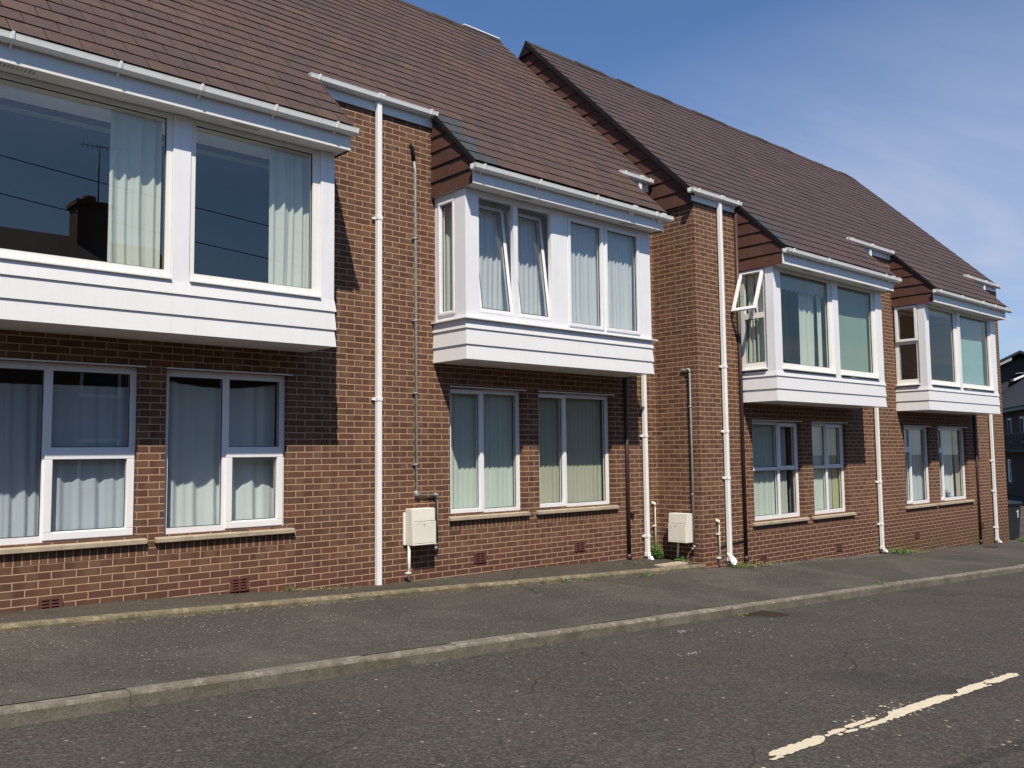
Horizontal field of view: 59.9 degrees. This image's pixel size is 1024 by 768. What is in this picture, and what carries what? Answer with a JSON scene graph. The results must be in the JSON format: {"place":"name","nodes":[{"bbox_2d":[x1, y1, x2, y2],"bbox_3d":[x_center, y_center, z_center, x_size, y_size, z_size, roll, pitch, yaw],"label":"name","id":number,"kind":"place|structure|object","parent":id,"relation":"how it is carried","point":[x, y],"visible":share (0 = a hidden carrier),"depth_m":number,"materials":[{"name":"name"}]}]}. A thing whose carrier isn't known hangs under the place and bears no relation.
{"place":"outdoors","nodes":[
{"label":"outdoors","id":0,"kind":"place"},
{"bbox_2d":[0,572,1023,767],"bbox_3d":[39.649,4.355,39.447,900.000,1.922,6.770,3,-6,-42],"label":"road","id":1,"kind":"structure","parent":0,"point":[731,697],"depth_m":5.94,"materials":[{"name":"grey asphalt"}]},
{"bbox_2d":[740,610,788,617],"bbox_3d":[2.984,2.741,10.498,0.460,0.029,0.380,3,-6,-42],"label":"drain grate","id":2,"kind":"object","parent":1,"relation":"on","point":[760,613],"visible":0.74,"depth_m":10.52,"materials":[{"name":"metal"}]},
{"bbox_2d":[769,673,1018,759],"bbox_3d":[2.715,2.198,6.062,3.626,0.150,0.270,3,-6,-42],"label":"road marking","id":3,"kind":"object","parent":1,"relation":"on","point":[819,739],"visible":1,"depth_m":5.78,"materials":[{"name":"white paint"}]},
{"bbox_2d":[0,538,1023,704],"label":"pavement","id":4,"kind":"structure","parent":0,"point":[115,656],"depth_m":8.53,"materials":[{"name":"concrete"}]},
{"bbox_2d":[0,558,693,622],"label":"wall apron","id":5,"kind":"object","parent":4,"relation":"on","point":[176,602],"depth_m":9.86,"materials":[{"name":"concrete"}]},
{"bbox_2d":[296,585,355,591],"bbox_3d":[-2.170,2.383,10.375,0.779,0.078,0.548,3,-6,-42],"label":"weed","id":6,"kind":"object","parent":5,"relation":"on","point":[331,588],"visible":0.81,"depth_m":10.32,"materials":[{"name":"green plant"}]},
{"bbox_2d":[16,558,645,611],"bbox_3d":[-1.518,2.434,10.997,10.717,0.350,0.172,3,-6,-42],"label":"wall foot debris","id":7,"kind":"object","parent":5,"relation":"on","point":[330,587],"depth_m":10.01,"materials":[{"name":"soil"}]},
{"bbox_2d":[650,539,663,558],"bbox_3d":[2.361,2.691,14.465,0.338,0.325,0.258,3,-6,-42],"label":"weed","id":8,"kind":"object","parent":5,"relation":"on","point":[655,554],"visible":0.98,"depth_m":14.45,"materials":[{"name":"green plant"}]},
{"bbox_2d":[654,561,687,566],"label":"concrete slab","id":9,"kind":"structure","parent":5,"relation":"on","point":[676,563],"depth_m":13.71,"materials":[{"name":"beige concrete"}]},
{"bbox_2d":[674,555,687,561],"bbox_3d":[2.731,2.797,14.244,0.337,0.119,0.242,3,-6,-42],"label":"weed","id":10,"kind":"object","parent":5,"relation":"on","point":[683,559],"visible":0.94,"depth_m":14.18,"materials":[{"name":"green plant"}]},
{"bbox_2d":[0,564,706,631],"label":"wall kerb","id":11,"kind":"structure","parent":4,"relation":"on","point":[80,620],"depth_m":9.38,"materials":[{"name":"grey concrete"}]},
{"bbox_2d":[15,569,704,631],"bbox_3d":[-0.903,2.445,10.321,10.701,0.449,0.133,3,-6,-42],"label":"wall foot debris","id":12,"kind":"object","parent":4,"relation":"on","point":[354,601],"depth_m":9.61,"materials":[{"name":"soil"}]},
{"bbox_2d":[724,562,756,567],"bbox_3d":[3.708,2.953,14.526,0.754,0.118,0.526,3,-6,-42],"label":"weed","id":13,"kind":"object","parent":4,"relation":"on","point":[737,565],"visible":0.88,"depth_m":14.44,"materials":[{"name":"green plant"}]},
{"bbox_2d":[742,561,772,565],"bbox_3d":[4.079,3.004,14.909,0.696,0.106,0.520,3,-6,-42],"label":"weed","id":14,"kind":"object","parent":4,"relation":"on","point":[759,563],"visible":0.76,"depth_m":14.86,"materials":[{"name":"green plant"}]},
{"bbox_2d":[885,547,911,553],"bbox_3d":[7.888,3.413,18.216,0.861,0.158,0.618,3,-6,-42],"label":"weed","id":15,"kind":"object","parent":4,"relation":"on","point":[900,552],"visible":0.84,"depth_m":18.09,"materials":[{"name":"green plant"}]},
{"bbox_2d":[912,549,931,552],"bbox_3d":[8.522,3.537,18.876,0.990,0.073,0.717,3,-6,-42],"label":"weed","id":16,"kind":"object","parent":4,"relation":"on","point":[913,550],"visible":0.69,"depth_m":18.72,"materials":[{"name":"green plant"}]},
{"bbox_2d":[403,0,1023,359],"label":"sky","id":17,"kind":"structure","parent":0,"point":[920,103],"materials":[{"name":"blue"}]},
{"bbox_2d":[1007,494,1023,539],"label":"side lane","id":18,"kind":"structure","parent":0,"point":[1013,498],"depth_m":35.07,"materials":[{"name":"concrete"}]},
{"bbox_2d":[1008,500,1022,538],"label":"wheelie bin","id":19,"kind":"object","parent":18,"relation":"on","point":[1014,517],"visible":0.26,"depth_m":23.55,"materials":[{"name":"plastic"}]},
{"bbox_3d":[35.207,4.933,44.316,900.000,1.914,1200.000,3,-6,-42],"label":"ground","id":20,"kind":"structure","parent":0,"visible":0},
{"bbox_2d":[0,0,673,612],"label":"brick building","id":21,"kind":"structure","parent":20,"relation":"on","point":[352,100],"depth_m":10.99,"materials":[{"name":"brick"}]},
{"bbox_2d":[0,383,41,537],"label":"net curtain","id":22,"kind":"object","parent":21,"relation":"hanging from","point":[20,421],"visible":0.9,"depth_m":8.66,"materials":[{"name":"white fabric"}]},
{"bbox_2d":[0,360,146,554],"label":"window","id":23,"kind":"structure","parent":21,"relation":"in","point":[48,454],"depth_m":8.74,"materials":[{"name":"plastic"}]},
{"bbox_2d":[51,384,127,530],"bbox_3d":[-4.282,0.779,9.006,0.790,1.520,0.039,4,-6,-43],"label":"net curtain","id":24,"kind":"object","parent":21,"relation":"hanging from","point":[87,494],"visible":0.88,"depth_m":8.99,"materials":[{"name":"white fabric"}]},
{"bbox_2d":[107,109,161,268],"bbox_3d":[-3.744,-1.880,8.822,0.500,1.620,0.068,3,-6,-42],"label":"curtain","id":25,"kind":"object","parent":21,"relation":"hanging from","point":[134,212],"visible":0.95,"depth_m":8.82,"materials":[{"name":"white fabric"}]},
{"bbox_2d":[0,29,358,352],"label":"bay window","id":26,"kind":"structure","parent":21,"relation":"in","point":[40,292],"depth_m":8.87,"materials":[{"name":"plastic"}]},
{"bbox_2d":[166,381,274,526],"bbox_3d":[-3.301,0.791,9.995,1.370,1.630,0.080,3,-6,-42],"label":"net curtain","id":27,"kind":"object","parent":21,"relation":"hanging from","point":[193,458],"visible":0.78,"depth_m":9.93,"materials":[{"name":"white fabric"}]},
{"bbox_2d":[154,370,294,542],"bbox_3d":[-3.154,0.778,9.823,1.585,1.815,0.200,3,-6,-42],"label":"window","id":28,"kind":"structure","parent":21,"relation":"in","point":[227,452],"depth_m":9.88,"materials":[{"name":"plastic"}]},
{"bbox_2d":[268,148,308,287],"bbox_3d":[-2.492,-1.805,9.954,0.480,1.620,0.064,3,-6,-42],"label":"curtain","id":29,"kind":"object","parent":21,"relation":"hanging from","point":[288,219],"visible":0.9,"depth_m":9.96,"materials":[{"name":"white fabric"}]},
{"bbox_2d":[403,507,435,545],"bbox_3d":[-1.168,1.816,11.329,0.400,0.460,0.219,3,-6,-42],"label":"meter box","id":30,"kind":"object","parent":21,"relation":"attached to","point":[419,526],"visible":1,"depth_m":11.24,"materials":[{"name":"white plastic"}]},
{"bbox_2d":[405,546,410,580],"bbox_3d":[-1.306,2.256,11.203,0.065,0.435,0.062,3,-6,-42],"label":"cable duct","id":31,"kind":"object","parent":30,"relation":"attached to","point":[409,564],"visible":1,"depth_m":11.19,"materials":[{"name":"beige plastic"}]},
{"bbox_2d":[414,521,435,545],"bbox_3d":[-1.100,1.890,11.249,0.352,0.291,0.018,3,-6,-42],"label":"door","id":32,"kind":"structure","parent":30,"relation":"in","point":[424,532],"depth_m":11.24,"materials":[{"name":"white plastic"}]},
{"bbox_2d":[409,144,438,549],"bbox_3d":[-1.151,-0.507,11.655,0.431,5.347,0.066,3,-6,-39],"label":"conduit","id":33,"kind":"object","parent":21,"relation":"attached to","point":[415,393],"visible":0.99,"depth_m":11.58,"materials":[{"name":"grey metal"}]},
{"bbox_2d":[451,394,512,508],"bbox_3d":[-0.457,0.931,12.475,1.320,1.660,0.040,3,-6,-42],"label":"vertical blind","id":34,"kind":"object","parent":21,"relation":"attached to","point":[498,465],"visible":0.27,"depth_m":12.53,"materials":[{"name":"fabric"}]},
{"bbox_2d":[448,388,529,520],"bbox_3d":[-0.347,0.963,12.362,1.445,1.785,0.200,3,-6,-42],"label":"window","id":35,"kind":"structure","parent":21,"relation":"in","point":[479,393],"depth_m":12.36,"materials":[{"name":"plastic"}]},
{"bbox_2d":[479,200,510,310],"bbox_3d":[-0.306,-1.644,12.033,0.920,1.660,0.050,3,-6,-42],"label":"net curtain","id":36,"kind":"object","parent":21,"relation":"hanging from","point":[492,281],"visible":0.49,"depth_m":12.07,"materials":[{"name":"white fabric"}]},
{"bbox_2d":[518,210,548,315],"bbox_3d":[0.325,-1.606,12.601,0.740,1.660,0.050,3,-6,-42],"label":"net curtain","id":37,"kind":"object","parent":21,"relation":"hanging from","point":[530,285],"visible":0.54,"depth_m":12.56,"materials":[{"name":"white fabric"}]},
{"bbox_2d":[431,162,673,376],"bbox_3d":[0.691,-1.931,12.830,4.020,3.425,1.058,3,-6,-42],"label":"bay window","id":38,"kind":"structure","parent":21,"relation":"in","point":[469,334],"depth_m":12.25,"materials":[{"name":"plastic"}]},
{"bbox_2d":[445,205,452,310],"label":"window","id":39,"kind":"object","parent":38,"relation":"in","point":[448,258],"visible":0.62,"depth_m":11.90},
{"bbox_2d":[539,398,601,502],"bbox_3d":[0.858,1.010,13.665,1.590,1.660,0.040,3,-6,-42],"label":"vertical blind","id":40,"kind":"object","parent":21,"relation":"attached to","point":[583,441],"visible":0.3,"depth_m":13.74,"materials":[{"name":"fabric"}]},
{"bbox_2d":[536,392,618,514],"bbox_3d":[0.962,1.043,13.547,1.770,1.785,0.200,3,-6,-42],"label":"window","id":41,"kind":"structure","parent":21,"relation":"in","point":[562,398],"depth_m":13.48,"materials":[{"name":"plastic"}]},
{"bbox_2d":[571,223,598,325],"bbox_3d":[1.051,-1.579,13.043,0.690,1.660,0.045,3,-6,-41],"label":"net curtain","id":42,"kind":"object","parent":21,"relation":"hanging from","point":[584,276],"visible":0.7,"depth_m":13.05,"materials":[{"name":"white fabric"}]},
{"bbox_2d":[607,232,631,329],"bbox_3d":[1.622,-1.545,13.558,0.630,1.660,0.043,4,-6,-43],"label":"net curtain","id":43,"kind":"object","parent":21,"relation":"hanging from","point":[619,281],"visible":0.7,"depth_m":13.58,"materials":[{"name":"white fabric"}]},
{"bbox_2d":[651,501,656,550],"bbox_3d":[2.335,2.389,14.580,0.080,0.924,0.054,-1,-5,2],"label":"cable duct","id":44,"kind":"object","parent":21,"relation":"attached to","point":[654,510],"visible":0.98,"depth_m":14.57,"materials":[{"name":"beige plastic"}]},
{"bbox_2d":[0,564,1023,728],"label":"kerb","id":45,"kind":"structure","parent":20,"relation":"on","point":[36,711],"depth_m":7.18,"materials":[{"name":"grey concrete"}]},
{"bbox_2d":[518,40,1012,567],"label":"brick building","id":46,"kind":"structure","parent":20,"relation":"on","point":[740,206],"depth_m":16.76,"materials":[{"name":"brick"}]},
{"bbox_2d":[668,513,692,542],"bbox_3d":[2.704,2.305,14.247,0.219,0.460,0.400,3,-6,-42],"label":"meter box","id":47,"kind":"object","parent":46,"relation":"attached to","point":[680,527],"visible":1,"depth_m":14.15,"materials":[{"name":"white plastic"}]},
{"bbox_2d":[668,523,685,542],"bbox_3d":[2.630,2.381,14.173,0.018,0.291,0.352,3,-6,-42],"label":"door","id":48,"kind":"structure","parent":47,"relation":"in","point":[676,532],"depth_m":14.17,"materials":[{"name":"white plastic"}]},
{"bbox_2d":[677,543,679,556],"bbox_3d":[2.671,2.661,14.273,0.036,0.248,0.056,3,-6,-42],"label":"cable duct","id":49,"kind":"object","parent":47,"relation":"attached to","point":[678,544],"visible":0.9,"depth_m":14.26,"materials":[{"name":"beige plastic"}]},
{"bbox_2d":[681,368,695,549],"bbox_3d":[2.835,1.195,14.286,0.054,2.918,0.199,3,-6,-42],"label":"conduit","id":50,"kind":"object","parent":46,"relation":"attached to","point":[691,450],"visible":1,"depth_m":14.22,"materials":[{"name":"grey metal"}]},
{"bbox_2d":[715,519,720,564],"bbox_3d":[3.322,2.541,14.300,0.080,0.734,0.054,-1,-5,2],"label":"cable duct","id":51,"kind":"object","parent":46,"relation":"attached to","point":[719,543],"visible":1,"depth_m":14.29,"materials":[{"name":"beige plastic"}]},
{"bbox_2d":[727,553,736,562],"bbox_3d":[3.572,2.819,14.401,0.140,0.150,0.120,3,-6,-42],"label":"shoe","id":52,"kind":"object","parent":46,"relation":"attached to","point":[732,558],"visible":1,"depth_m":14.38,"materials":[{"name":"white plastic"}]},
{"bbox_2d":[747,276,755,362],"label":"curtain","id":53,"kind":"object","parent":46,"relation":"hanging from","point":[751,323],"visible":0.82,"depth_m":15.17,"materials":[{"name":"beige fabric"}]},
{"bbox_2d":[755,275,764,361],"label":"curtain","id":54,"kind":"object","parent":46,"relation":"hanging from","point":[760,338],"visible":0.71,"depth_m":15.02,"materials":[{"name":"beige fabric"}]},
{"bbox_2d":[752,425,775,515],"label":"curtain","id":55,"kind":"object","parent":46,"relation":"hanging from","point":[764,481],"visible":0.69,"depth_m":15.70,"materials":[{"name":"white fabric"}]},
{"bbox_2d":[752,421,809,525],"bbox_3d":[4.689,1.558,15.728,1.780,1.790,0.200,3,-6,-42],"label":"window","id":56,"kind":"structure","parent":46,"relation":"in","point":[776,425],"depth_m":15.88,"materials":[{"name":"plastic"}]},
{"bbox_2d":[780,427,787,512],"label":"curtain","id":57,"kind":"object","parent":46,"relation":"hanging from","point":[783,489],"visible":0.62,"depth_m":16.12,"materials":[{"name":"white fabric"}]},
{"bbox_2d":[787,427,792,473],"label":"curtain","id":58,"kind":"object","parent":46,"relation":"hanging from","point":[789,448],"visible":0.82,"depth_m":16.32,"materials":[{"name":"fabric"}]},
{"bbox_2d":[780,273,823,297],"bbox_3d":[5.026,-1.737,15.501,1.620,0.325,0.014,3,-6,-42],"label":"valance","id":59,"kind":"object","parent":46,"relation":"attached to","point":[797,284],"visible":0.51,"depth_m":15.53,"materials":[{"name":"fabric"}]},
{"bbox_2d":[798,291,814,365],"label":"curtain","id":60,"kind":"object","parent":46,"relation":"hanging from","point":[806,324],"visible":0.94,"depth_m":15.66,"materials":[{"name":"white fabric"}]},
{"bbox_2d":[731,247,901,408],"bbox_3d":[5.608,-1.353,16.089,4.376,3.452,1.058,3,-6,-42],"label":"bay window","id":61,"kind":"structure","parent":46,"relation":"in","point":[777,386],"depth_m":15.45,"materials":[{"name":"plastic"}]},
{"bbox_2d":[812,426,824,509],"bbox_3d":[5.817,1.591,16.935,0.733,1.670,0.040,3,-6,-42],"label":"vertical blind","id":62,"kind":"object","parent":46,"relation":"attached to","point":[818,473],"visible":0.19,"depth_m":16.95,"materials":[{"name":"fabric"}]},
{"bbox_2d":[816,296,822,366],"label":"curtain","id":63,"kind":"object","parent":46,"relation":"hanging from","point":[818,302],"visible":0.94,"depth_m":15.93,"materials":[{"name":"white fabric"}]},
{"bbox_2d":[827,428,831,508],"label":"curtain","id":64,"kind":"object","parent":46,"relation":"hanging from","point":[829,479],"visible":0.62,"depth_m":17.25,"materials":[{"name":"white fabric"}]},
{"bbox_2d":[811,423,856,519],"bbox_3d":[6.077,1.642,16.985,1.590,1.790,0.200,3,-6,-42],"label":"window","id":65,"kind":"structure","parent":46,"relation":"in","point":[825,465],"depth_m":17.02,"materials":[{"name":"plastic"}]},
{"bbox_2d":[830,428,839,507],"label":"curtain","id":66,"kind":"object","parent":46,"relation":"hanging from","point":[835,475],"visible":0.88,"depth_m":17.39,"materials":[{"name":"fabric"}]},
{"bbox_2d":[837,287,868,371],"bbox_3d":[6.342,-0.971,16.688,1.270,1.665,0.059,3,-6,-42],"label":"roller blind","id":67,"kind":"object","parent":46,"relation":"attached to","point":[852,330],"visible":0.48,"depth_m":16.74,"materials":[{"name":"fabric"}]},
{"bbox_2d":[904,430,923,500],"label":"curtain","id":68,"kind":"object","parent":46,"relation":"hanging from","point":[917,461],"visible":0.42,"depth_m":19.91,"materials":[{"name":"white fabric"}]},
{"bbox_2d":[904,426,938,508],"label":"window","id":69,"kind":"structure","parent":46,"relation":"in","point":[908,446],"depth_m":19.50,"materials":[{"name":"plastic"}]},
{"bbox_2d":[942,430,953,496],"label":"curtain","id":70,"kind":"object","parent":46,"relation":"hanging from","point":[947,460],"visible":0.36,"depth_m":21.12,"materials":[{"name":"white fabric"}]},
{"bbox_2d":[945,488,950,496],"bbox_3d":[10.135,2.561,20.756,0.433,0.263,0.275,3,-6,-42],"label":"potted plant","id":71,"kind":"object","parent":46,"relation":"on","point":[947,494],"visible":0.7,"depth_m":20.76,"materials":[{"name":"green plant"}]},
{"bbox_2d":[893,289,1012,414],"bbox_3d":[10.043,-1.084,20.103,4.280,3.452,1.058,3,-6,-42],"label":"bay window","id":72,"kind":"structure","parent":46,"relation":"in","point":[925,398],"depth_m":19.41,"materials":[{"name":"plastic"}]},
{"bbox_2d":[937,427,974,505],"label":"window","id":73,"kind":"structure","parent":46,"relation":"in","point":[941,463],"depth_m":20.78,"materials":[{"name":"plastic"}]},
{"bbox_2d":[953,431,960,495],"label":"curtain","id":74,"kind":"object","parent":46,"relation":"hanging from","point":[956,462],"visible":0.95,"depth_m":21.38,"materials":[{"name":"beige fabric"}]},
{"bbox_2d":[959,316,983,384],"bbox_3d":[10.516,-0.718,20.465,1.500,1.665,0.061,3,-6,-42],"label":"roller blind","id":75,"kind":"object","parent":46,"relation":"attached to","point":[971,351],"visible":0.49,"depth_m":20.55,"materials":[{"name":"fabric"}]},
{"bbox_2d":[1000,350,1023,496],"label":"slate house","id":76,"kind":"structure","parent":20,"relation":"on","point":[1012,375],"depth_m":46.52,"materials":[{"name":"brick"}]},
{"bbox_2d":[1007,418,1011,442],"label":"window","id":77,"kind":"structure","parent":76,"relation":"in","point":[1008,419],"depth_m":46.47,"materials":[{"name":"grey glass"}]},
{"bbox_2d":[1008,459,1011,481],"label":"window","id":78,"kind":"structure","parent":76,"relation":"in","point":[1009,460],"depth_m":46.77,"materials":[{"name":"glass"}]},
{"bbox_2d":[1020,416,1023,438],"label":"window","id":79,"kind":"structure","parent":76,"relation":"in","point":[1022,417],"depth_m":44.09,"materials":[{"name":"grey glass"}]}
]}

